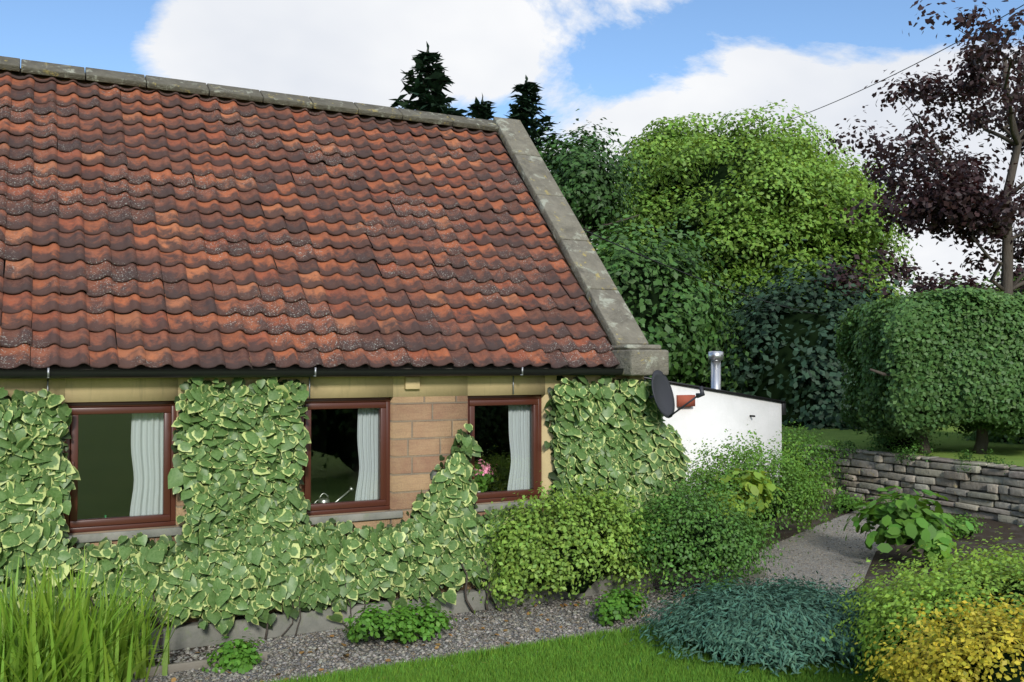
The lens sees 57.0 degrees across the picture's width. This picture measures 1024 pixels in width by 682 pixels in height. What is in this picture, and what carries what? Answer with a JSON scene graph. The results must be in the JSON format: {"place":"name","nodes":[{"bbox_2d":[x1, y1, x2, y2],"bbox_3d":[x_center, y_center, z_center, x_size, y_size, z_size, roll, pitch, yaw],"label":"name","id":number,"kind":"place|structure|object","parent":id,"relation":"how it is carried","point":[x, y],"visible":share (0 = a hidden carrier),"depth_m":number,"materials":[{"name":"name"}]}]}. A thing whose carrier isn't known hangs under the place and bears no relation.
{"place":"outdoors","nodes":[
{"label":"outdoors","id":0,"kind":"place"},
{"bbox_2d":[0,82,614,369],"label":"roof underlay","id":1,"kind":"object","parent":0,"point":[83,366],"visible":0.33,"depth_m":10.11,"materials":[{"name":"black"}]},
{"bbox_2d":[65,500,652,652],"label":"house plinth and sills","id":2,"kind":"structure","parent":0,"point":[189,635],"depth_m":9.28,"materials":[{"name":"grey concrete"}]},
{"bbox_2d":[62,396,543,626],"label":"wall","id":3,"kind":"structure","parent":2,"relation":"on","point":[423,431],"depth_m":9.91,"materials":[{"name":"beige stone"}]},
{"bbox_2d":[0,0,1023,296],"label":"sky","id":4,"kind":"structure","parent":0,"point":[631,64],"materials":[{"name":"blue"}]},
{"bbox_2d":[507,405,530,489],"bbox_3d":[0.083,1.191,10.717,0.321,1.130,0.036,1,-2,-27],"label":"curtain","id":5,"kind":"object","parent":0,"point":[520,440],"depth_m":10.72,"materials":[{"name":"white fabric"}]},
{"bbox_2d":[501,232,611,490],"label":"house gable wall","id":6,"kind":"structure","parent":0,"point":[505,457],"depth_m":13.56,"materials":[{"name":"beige stone"}]},
{"bbox_2d":[535,109,660,245],"bbox_3d":[2.392,-2.011,30.134,5.195,10.824,5.261,1,-2,-27],"label":"tree","id":7,"kind":"object","parent":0,"point":[572,166],"depth_m":29.12,"materials":[{"name":"green plant"}]},
{"bbox_2d":[302,596,913,681],"bbox_3d":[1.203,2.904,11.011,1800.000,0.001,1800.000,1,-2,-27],"label":"lawn","id":8,"kind":"structure","parent":0,"point":[632,666],"depth_m":8.16,"materials":[{"name":"green plant"}]},
{"bbox_2d":[0,547,208,681],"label":"strap leaf clump","id":9,"kind":"object","parent":8,"relation":"on","point":[60,647],"visible":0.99,"depth_m":7.16,"materials":[{"name":"green plant"}]},
{"bbox_2d":[69,399,500,520],"bbox_3d":[-5.414,1.073,11.394,12.320,3.720,6.620,1,-2,-27],"label":"house interior shell","id":10,"kind":"object","parent":8,"relation":"on","point":[106,474],"visible":0.05,"depth_m":11.44},
{"bbox_2d":[47,367,522,397],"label":"gutter brackets","id":11,"kind":"object","parent":10,"relation":"attached to","point":[309,380],"visible":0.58,"depth_m":9.20,"materials":[{"name":"grey"}]},
{"bbox_2d":[0,369,623,378],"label":"eave gutter","id":12,"kind":"object","parent":11,"relation":"on","point":[69,374],"visible":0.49,"depth_m":9.09,"materials":[{"name":"black"}]},
{"bbox_2d":[0,68,619,368],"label":"roof pantiles","id":13,"kind":"object","parent":10,"relation":"attached to","point":[67,213],"visible":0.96,"depth_m":10.58,"materials":[{"name":"tile"}]},
{"bbox_2d":[0,56,498,131],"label":"roof ridge stones","id":14,"kind":"object","parent":13,"relation":"on","point":[101,75],"visible":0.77,"depth_m":12.22,"materials":[{"name":"grey stone"}]},
{"bbox_2d":[492,117,648,345],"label":"gable coping slabs","id":15,"kind":"structure","parent":10,"relation":"attached to","point":[617,320],"depth_m":12.31,"materials":[{"name":"grey stone"}]},
{"bbox_2d":[629,401,691,523],"bbox_3d":[1.585,1.493,11.282,1.095,2.083,1.119,-1,-2,24],"label":"ivy","id":16,"kind":"object","parent":10,"relation":"attached to","point":[670,449],"visible":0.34,"depth_m":10.89,"materials":[{"name":"green plant"}]},
{"bbox_2d":[0,356,644,572],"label":"wall lintel band","id":17,"kind":"object","parent":8,"relation":"on","point":[112,389],"visible":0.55,"depth_m":9.62,"materials":[{"name":"beige stone"}]},
{"bbox_2d":[64,401,175,532],"bbox_3d":[-3.604,1.147,8.703,0.952,1.174,0.105,1,-2,-27],"label":"window frame","id":18,"kind":"object","parent":17,"relation":"attached to","point":[167,409],"visible":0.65,"depth_m":8.70,"materials":[{"name":"brown wood"}]},
{"bbox_2d":[130,413,162,515],"bbox_3d":[-3.432,1.147,8.922,0.335,1.130,0.036,1,-2,-27],"label":"curtain","id":19,"kind":"object","parent":18,"relation":"hanging from","point":[147,448],"depth_m":8.92,"materials":[{"name":"white fabric"}]},
{"bbox_2d":[301,397,389,515],"bbox_3d":[-1.707,1.171,9.671,0.952,1.174,0.105,1,-2,-27],"label":"window frame","id":20,"kind":"object","parent":17,"relation":"attached to","point":[382,501],"visible":0.69,"depth_m":9.72,"materials":[{"name":"brown wood"}]},
{"bbox_2d":[318,498,329,502],"bbox_3d":[-1.939,1.689,9.717,0.120,0.140,0.120,1,-2,-27],"label":"watering can body","id":21,"kind":"object","parent":20,"relation":"on","point":[323,500],"visible":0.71,"depth_m":9.67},
{"bbox_2d":[314,486,353,502],"bbox_3d":[-1.846,1.629,9.765,0.428,0.231,0.060,1,-2,-27],"label":"faucet","id":22,"kind":"object","parent":20,"relation":"on","point":[344,494],"visible":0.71,"depth_m":9.79,"materials":[{"name":"silver metal"}]},
{"bbox_2d":[355,408,378,500],"bbox_3d":[-1.514,1.171,9.902,0.286,1.130,0.036,1,-2,-27],"label":"curtain","id":23,"kind":"object","parent":20,"relation":"hanging from","point":[368,441],"depth_m":9.90,"materials":[{"name":"white fabric"}]},
{"bbox_2d":[468,395,541,502],"bbox_3d":[-0.095,1.191,10.494,0.952,1.174,0.105,1,-2,-27],"label":"window frame","id":24,"kind":"object","parent":17,"relation":"attached to","point":[534,401],"visible":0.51,"depth_m":10.57,"materials":[{"name":"brown wood"}]},
{"bbox_2d":[475,459,496,491],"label":"potted flowers","id":25,"kind":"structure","parent":24,"relation":"on","point":[481,481],"depth_m":10.41,"materials":[{"name":"green plant"}]},
{"bbox_2d":[404,376,641,388],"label":"house eave corbels","id":26,"kind":"object","parent":17,"relation":"attached to","point":[411,382],"visible":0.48,"depth_m":9.88,"materials":[{"name":"beige stone"}]},
{"bbox_2d":[648,386,704,416],"bbox_3d":[1.777,0.691,10.797,0.245,0.369,0.954,1,-2,-36],"label":"satellite dish arm","id":27,"kind":"object","parent":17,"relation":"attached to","point":[700,394],"visible":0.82,"depth_m":10.55},
{"bbox_2d":[651,370,674,417],"bbox_3d":[1.727,0.605,10.769,0.500,0.550,0.160,2,-2,-53],"label":"satellite dish","id":28,"kind":"object","parent":27,"relation":"attached to","point":[662,391],"visible":1,"depth_m":10.81,"materials":[{"name":"grey metal"}]},
{"bbox_2d":[131,581,705,681],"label":"gravel strip","id":29,"kind":"object","parent":8,"relation":"on","point":[330,666],"visible":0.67,"depth_m":8.94,"materials":[{"name":"grey gravel"}]},
{"bbox_2d":[28,577,199,681],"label":"strap leaf clump","id":30,"kind":"object","parent":29,"relation":"on","point":[139,656],"visible":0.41,"depth_m":7.91,"materials":[{"name":"green plant"}]},
{"bbox_2d":[133,651,267,677],"bbox_3d":[-5.432,2.760,6.746,7.300,0.075,0.035,1,-2,-27],"label":"timber edging board","id":31,"kind":"object","parent":29,"relation":"on","point":[185,666],"visible":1,"depth_m":8.08,"materials":[{"name":"grey wood"}]},
{"bbox_2d":[148,640,257,665],"bbox_3d":[-5.583,2.797,7.041,7.300,0.001,0.620,1,-2,-27],"label":"soil bed","id":32,"kind":"object","parent":29,"relation":"on","point":[187,655],"visible":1,"depth_m":8.56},
{"bbox_2d":[148,642,261,666],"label":"gravel stones","id":33,"kind":"object","parent":32,"relation":"on","point":[187,649],"visible":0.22,"depth_m":8.51,"materials":[{"name":"grey gravel"}]},
{"bbox_2d":[0,375,671,635],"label":"ivy","id":34,"kind":"object","parent":32,"relation":"on","point":[247,537],"visible":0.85,"depth_m":9.01,"materials":[{"name":"green plant"}]},
{"bbox_2d":[57,557,522,654],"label":"ivy stems","id":35,"kind":"object","parent":34,"relation":"attached to","point":[466,600],"visible":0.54,"depth_m":9.35,"materials":[{"name":"brown plant"}]},
{"bbox_2d":[200,627,264,673],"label":"plant clump","id":36,"kind":"object","parent":29,"relation":"on","point":[241,657],"visible":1,"depth_m":8.12,"materials":[{"name":"green plant"}]},
{"bbox_2d":[131,581,706,681],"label":"loose stones","id":37,"kind":"object","parent":29,"relation":"on","point":[330,644],"visible":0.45,"depth_m":8.92,"materials":[{"name":"grey gravel"}]},
{"bbox_2d":[335,600,428,643],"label":"plant clump","id":38,"kind":"object","parent":37,"relation":"on","point":[367,619],"depth_m":8.69,"materials":[{"name":"green plant"}]},
{"bbox_2d":[461,470,668,613],"bbox_3d":[0.707,2.143,10.342,2.678,1.476,1.788,1,-2,-27],"label":"lime shrub","id":39,"kind":"object","parent":37,"relation":"on","point":[520,554],"depth_m":9.99,"materials":[{"name":"green plant"}]},
{"bbox_2d":[382,593,456,640],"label":"plant clump","id":40,"kind":"object","parent":29,"relation":"on","point":[429,615],"depth_m":8.93,"materials":[{"name":"green plant"}]},
{"bbox_2d":[156,594,684,681],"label":"fallen leaves on gravel","id":41,"kind":"object","parent":29,"relation":"on","point":[387,660],"visible":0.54,"depth_m":8.80,"materials":[{"name":"brown plant"}]},
{"bbox_2d":[254,620,683,681],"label":"lawn edge tufts","id":42,"kind":"object","parent":29,"relation":"on","point":[479,654],"visible":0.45,"depth_m":8.32,"materials":[{"name":"green plant"}]},
{"bbox_2d":[589,579,650,626],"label":"plant clump","id":43,"kind":"object","parent":29,"relation":"on","point":[616,605],"visible":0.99,"depth_m":9.52,"materials":[{"name":"green plant"}]},
{"bbox_2d":[693,576,743,601],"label":"plant clump","id":44,"kind":"object","parent":29,"relation":"on","point":[713,581],"visible":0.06,"depth_m":10.09,"materials":[{"name":"green plant"}]},
{"bbox_2d":[407,49,446,110],"bbox_3d":[-2.700,-2.689,30.025,7.240,13.359,7.097,1,-2,-27],"label":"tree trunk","id":45,"kind":"object","parent":8,"relation":"on","point":[423,82],"visible":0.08,"depth_m":29.69,"materials":[{"name":"brown plant"}]},
{"bbox_2d":[388,41,468,116],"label":"spruce needles","id":46,"kind":"object","parent":45,"relation":"attached to","point":[435,79],"visible":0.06,"depth_m":29.64,"materials":[{"name":"green plant"}]},
{"bbox_2d":[505,75,561,174],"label":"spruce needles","id":47,"kind":"object","parent":8,"relation":"on","point":[528,99],"visible":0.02,"depth_m":32.68,"materials":[{"name":"green plant"}]},
{"bbox_2d":[573,200,757,382],"bbox_3d":[3.307,-0.362,27.366,6.755,7.418,8.446,1,-2,-27],"label":"tree","id":48,"kind":"object","parent":8,"relation":"on","point":[690,308],"depth_m":25.23,"materials":[{"name":"green plant"}]},
{"bbox_2d":[601,569,894,676],"bbox_3d":[2.521,2.538,8.935,2.475,0.655,2.941,-1,-2,38],"label":"shrub","id":49,"kind":"object","parent":8,"relation":"on","point":[790,621],"visible":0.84,"depth_m":8.34,"materials":[{"name":"teal plant"}]},
{"bbox_2d":[699,616,865,662],"bbox_3d":[2.450,2.781,8.870,1.771,0.360,1.462,1,-2,-27],"label":"juniper shrub","id":50,"kind":"object","parent":8,"relation":"on","point":[724,658],"visible":0.03,"depth_m":8.21,"materials":[{"name":"black"}]},
{"bbox_2d":[796,444,1023,525],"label":"stone wall","id":51,"kind":"structure","parent":8,"relation":"on","point":[990,491],"depth_m":16.77,"materials":[{"name":"grey stone"}]},
{"bbox_2d":[824,438,875,460],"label":"trailing plant","id":52,"kind":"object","parent":51,"relation":"on","point":[844,452],"depth_m":18.63,"materials":[{"name":"green plant"}]},
{"bbox_2d":[890,441,932,467],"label":"trailing plant","id":53,"kind":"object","parent":51,"relation":"on","point":[911,453],"depth_m":17.38,"materials":[{"name":"green plant"}]},
{"bbox_2d":[951,448,1013,473],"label":"trailing plant","id":54,"kind":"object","parent":51,"relation":"on","point":[965,455],"depth_m":16.21,"materials":[{"name":"green plant"}]},
{"bbox_2d":[815,522,1023,681],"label":"light green shrub","id":55,"kind":"object","parent":8,"relation":"on","point":[935,586],"depth_m":7.57,"materials":[{"name":"green plant"}]},
{"bbox_2d":[851,569,1023,681],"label":"yellow shrub","id":56,"kind":"object","parent":8,"relation":"on","point":[907,669],"depth_m":6.08,"materials":[{"name":"yellow plant"}]},
{"bbox_2d":[611,344,668,375],"bbox_3d":[1.465,0.225,11.076,0.535,0.360,0.560,1,-2,-27],"label":"skew stone","id":57,"kind":"object","parent":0,"point":[639,360],"visible":0.84,"depth_m":10.84,"materials":[{"name":"grey stone"}]},
{"bbox_2d":[592,99,917,329],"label":"tree","id":58,"kind":"object","parent":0,"point":[806,180],"depth_m":41.10,"materials":[{"name":"green plant"}]},
{"bbox_2d":[605,117,736,203],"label":"tree","id":59,"kind":"object","parent":58,"relation":"attached to","point":[657,139],"depth_m":44.43,"materials":[{"name":"green plant"}]},
{"bbox_2d":[772,121,898,206],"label":"tree","id":60,"kind":"object","parent":58,"relation":"attached to","point":[833,150],"depth_m":45.01,"materials":[{"name":"green plant"}]},
{"bbox_2d":[645,493,1023,599],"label":"yard soil beds","id":61,"kind":"object","parent":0,"point":[988,533],"visible":0.25,"depth_m":13.68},
{"bbox_2d":[611,460,808,604],"bbox_3d":[2.036,2.124,10.860,2.552,1.559,2.300,1,-2,-27],"label":"shrub","id":62,"kind":"object","parent":61,"relation":"on","point":[737,551],"depth_m":10.44,"materials":[{"name":"green plant"}]},
{"bbox_2d":[644,379,781,514],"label":"white outbuilding walls","id":63,"kind":"structure","parent":61,"relation":"on","point":[710,415],"depth_m":16.84,"materials":[{"name":"white paint"}]},
{"bbox_2d":[676,395,694,406],"bbox_3d":[3.028,1.040,16.424,0.331,0.197,0.097,1,-2,-27],"label":"outbuilding brick vent","id":64,"kind":"object","parent":63,"relation":"in","point":[681,400],"visible":1,"depth_m":16.37,"materials":[{"name":"red brick"}]},
{"bbox_2d":[644,377,785,402],"bbox_3d":[2.749,0.856,17.832,3.810,0.609,2.750,1,-2,-27],"label":"roof edge","id":65,"kind":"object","parent":63,"relation":"on","point":[724,391],"depth_m":16.84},
{"bbox_2d":[711,361,720,389],"bbox_3d":[3.876,1.325,17.919,0.190,1.900,0.190,1,-2,-27],"label":"flue pipe","id":66,"kind":"object","parent":63,"relation":"attached to","point":[715,374],"visible":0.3,"depth_m":17.86,"materials":[{"name":"silver metal"}]},
{"bbox_2d":[708,351,723,360],"bbox_3d":[3.876,0.284,17.944,0.290,0.182,0.290,1,-2,-27],"label":"flue cowl","id":67,"kind":"object","parent":66,"relation":"on","point":[715,355],"visible":1,"depth_m":17.83,"materials":[{"name":"silver metal"}]},
{"bbox_2d":[781,403,785,414],"bbox_3d":[5.022,1.260,17.534,0.085,0.220,0.130,1,-2,-27],"label":"gutter end","id":68,"kind":"object","parent":63,"relation":"attached to","point":[783,405],"visible":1,"depth_m":17.47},
{"bbox_2d":[684,424,856,541],"bbox_3d":[3.670,2.143,14.663,3.214,1.715,2.702,1,-2,-27],"label":"green shrub","id":69,"kind":"object","parent":61,"relation":"on","point":[795,497],"depth_m":14.24,"materials":[{"name":"green plant"}]},
{"bbox_2d":[704,468,784,518],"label":"leafy plant","id":70,"kind":"object","parent":69,"relation":"on","point":[758,488],"visible":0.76,"depth_m":13.25,"materials":[{"name":"green plant"}]},
{"bbox_2d":[707,510,887,593],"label":"path","id":71,"kind":"structure","parent":61,"relation":"on","point":[854,555],"depth_m":12.94,"materials":[{"name":"grey gravel"}]},
{"bbox_2d":[710,565,764,586],"bbox_3d":[2.740,2.854,11.418,0.300,0.130,0.950,-1,-2,38],"label":"stone path step","id":72,"kind":"object","parent":71,"relation":"on","point":[762,574],"visible":0.32,"depth_m":11.36,"materials":[{"name":"grey stone"}]},
{"bbox_2d":[713,515,887,586],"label":"loose gravel stones","id":73,"kind":"object","parent":71,"relation":"on","point":[821,554],"depth_m":12.97,"materials":[{"name":"grey gravel"}]},
{"bbox_2d":[782,418,869,500],"bbox_3d":[5.205,2.311,18.750,2.918,1.570,2.884,1,-2,-27],"label":"green shrub","id":74,"kind":"object","parent":61,"relation":"on","point":[813,448],"depth_m":18.25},
{"bbox_2d":[821,505,869,509],"bbox_3d":[6.294,3.014,17.055,1.381,0.080,0.080,0,-1,0],"label":"timber path edging","id":75,"kind":"object","parent":61,"relation":"on","point":[826,506],"visible":0.23,"depth_m":17.02,"materials":[{"name":"wood"}]},
{"bbox_2d":[828,490,865,513],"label":"wall plant","id":76,"kind":"object","parent":61,"relation":"on","point":[841,500],"depth_m":16.54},
{"bbox_2d":[838,485,973,569],"bbox_3d":[5.141,2.395,12.447,1.480,1.057,1.709,0,-1,-4],"label":"leafy plant","id":77,"kind":"object","parent":61,"relation":"on","point":[920,522],"depth_m":12.06,"materials":[{"name":"green plant"}]},
{"bbox_2d":[945,512,990,538],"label":"wall plant","id":78,"kind":"object","parent":61,"relation":"on","point":[959,520],"depth_m":14.13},
{"bbox_2d":[820,226,914,310],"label":"tree","id":79,"kind":"object","parent":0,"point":[880,267],"depth_m":45.54,"materials":[{"name":"plant"}]},
{"bbox_2d":[775,4,1023,124],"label":"overhead cable","id":80,"kind":"object","parent":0,"point":[898,72],"visible":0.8,"depth_m":47.86,"materials":[{"name":"black plastic"}]},
{"bbox_2d":[782,425,1023,466],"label":"terrace lawn","id":81,"kind":"structure","parent":0,"point":[954,442],"depth_m":20.27,"materials":[{"name":"green plant"}]},
{"bbox_2d":[671,332,750,386],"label":"hedge","id":82,"kind":"object","parent":81,"relation":"on","point":[709,364],"visible":0.02,"depth_m":28.41,"materials":[{"name":"black"}]},
{"bbox_2d":[667,281,762,392],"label":"hedge leaves","id":83,"kind":"object","parent":81,"relation":"on","point":[705,373],"visible":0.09,"depth_m":27.49,"materials":[{"name":"green plant"}]},
{"bbox_2d":[714,304,750,327],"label":"hedge leaves","id":84,"kind":"object","parent":81,"relation":"on","point":[729,316],"visible":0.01,"depth_m":30.85,"materials":[{"name":"green plant"}]},
{"bbox_2d":[748,301,874,426],"bbox_3d":[8.709,1.174,26.825,3.566,4.622,3.743,-1,-2,26],"label":"dark yew","id":85,"kind":"object","parent":81,"relation":"on","point":[785,353],"visible":0.2,"depth_m":25.64,"materials":[{"name":"green plant"}]},
{"bbox_2d":[695,239,917,429],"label":"dark yew leaves","id":86,"kind":"object","parent":85,"relation":"attached to","point":[828,410],"visible":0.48,"depth_m":25.69,"materials":[{"name":"broad green leaf"}]},
{"bbox_2d":[862,428,942,452],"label":"shrub","id":87,"kind":"object","parent":81,"relation":"on","point":[880,438],"depth_m":18.14,"materials":[{"name":"green plant"}]},
{"bbox_2d":[797,0,1023,301],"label":"copper beech tree","id":88,"kind":"object","parent":81,"relation":"on","point":[949,200],"depth_m":26.52,"materials":[{"name":"purple plant"}]},
{"bbox_2d":[834,285,1023,453],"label":"hedge","id":89,"kind":"object","parent":81,"relation":"on","point":[893,325],"depth_m":16.90,"materials":[{"name":"green plant"}]},
{"bbox_2d":[903,272,1023,295],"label":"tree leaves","id":90,"kind":"object","parent":81,"relation":"on","point":[958,282],"depth_m":64.49,"materials":[{"name":"green plant"}]},
{"bbox_2d":[945,426,1023,444],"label":"shrub leaves","id":91,"kind":"object","parent":81,"relation":"on","point":[996,438],"visible":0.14,"depth_m":20.57,"materials":[{"name":"green plant"}]},
{"bbox_2d":[980,260,1023,292],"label":"tree leaves","id":92,"kind":"object","parent":81,"relation":"on","point":[998,274],"visible":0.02,"depth_m":68.39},
{"bbox_2d":[1001,433,1023,443],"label":"terrace shrub","id":93,"kind":"object","parent":81,"relation":"on","point":[1021,437],"visible":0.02,"depth_m":20.26,"materials":[{"name":"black plant"}]},
{"bbox_3d":[-1.294,-2.499,35.900,6.549,13.655,6.658,1,-2,-27],"label":"spruce trunk","id":94,"kind":"object","parent":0,"visible":0},
{"bbox_2d":[466,94,495,119],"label":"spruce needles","id":95,"kind":"object","parent":94,"relation":"attached to","point":[477,107],"visible":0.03,"depth_m":35.79,"materials":[{"name":"green plant"}]}
]}

